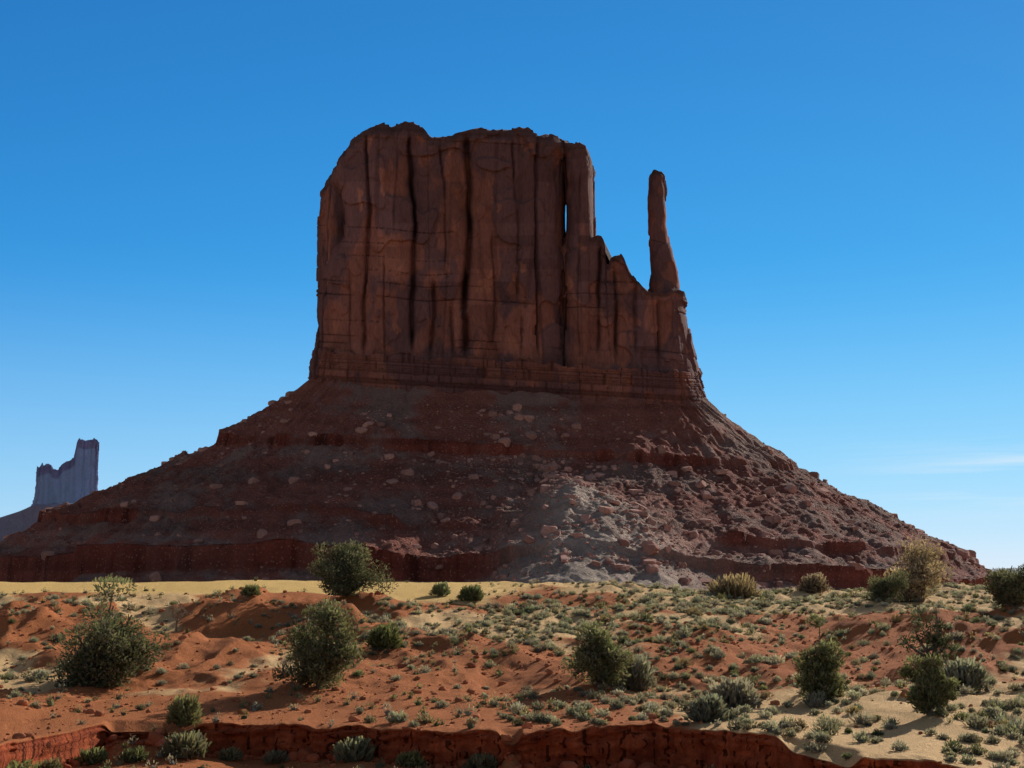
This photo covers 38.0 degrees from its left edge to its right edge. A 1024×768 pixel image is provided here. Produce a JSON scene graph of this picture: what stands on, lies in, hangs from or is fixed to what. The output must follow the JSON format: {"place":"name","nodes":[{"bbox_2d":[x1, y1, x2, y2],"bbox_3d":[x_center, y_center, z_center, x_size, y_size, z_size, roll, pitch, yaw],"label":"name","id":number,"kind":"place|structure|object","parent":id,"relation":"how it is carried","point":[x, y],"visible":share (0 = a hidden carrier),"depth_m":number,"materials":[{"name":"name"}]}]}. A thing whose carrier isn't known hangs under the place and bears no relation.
{"place":"outdoors","nodes":[
{"label":"outdoors","id":0,"kind":"place"},
{"bbox_2d":[0,580,1023,767],"bbox_3d":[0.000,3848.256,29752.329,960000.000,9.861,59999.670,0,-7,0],"label":"terrain","id":1,"kind":"structure","parent":0,"point":[669,744],"depth_m":55.09,"materials":[{"name":"sand"}]},
{"bbox_2d":[0,438,98,540],"bbox_3d":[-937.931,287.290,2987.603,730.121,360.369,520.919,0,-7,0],"label":"distant butte","id":2,"kind":"object","parent":1,"relation":"on","point":[74,480],"visible":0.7,"depth_m":2977.10,"materials":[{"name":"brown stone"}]},
{"bbox_2d":[0,376,994,590],"bbox_3d":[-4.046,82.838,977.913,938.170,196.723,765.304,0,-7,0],"label":"talus slope","id":3,"kind":"structure","parent":1,"relation":"on","point":[246,553],"depth_m":812.94,"materials":[{"name":"brown stone"}]},
{"bbox_2d":[0,391,990,589],"bbox_3d":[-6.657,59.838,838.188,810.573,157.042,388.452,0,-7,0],"label":"talus boulders","id":4,"kind":"object","parent":3,"relation":"on","point":[651,547],"visible":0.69,"depth_m":793.14,"materials":[{"name":"brown stone"}]},
{"bbox_2d":[308,121,707,407],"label":"butte","id":5,"kind":"object","parent":3,"relation":"on","point":[463,261],"visible":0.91,"depth_m":955.95,"materials":[{"name":"stone"}]},
{"bbox_2d":[0,584,1019,767],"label":"ground stones","id":6,"kind":"object","parent":1,"relation":"on","point":[156,738],"visible":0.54,"depth_m":50.39,"materials":[{"name":"brown stone"}]},
{"bbox_2d":[0,534,1023,767],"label":"desert shrubs","id":7,"kind":"object","parent":1,"relation":"on","point":[819,683],"visible":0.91,"depth_m":55.31,"materials":[{"name":"green plant"}]},
{"bbox_2d":[0,0,1023,573],"label":"sky","id":8,"kind":"structure","parent":0,"point":[844,179],"materials":[{"name":"blue"}]}
]}

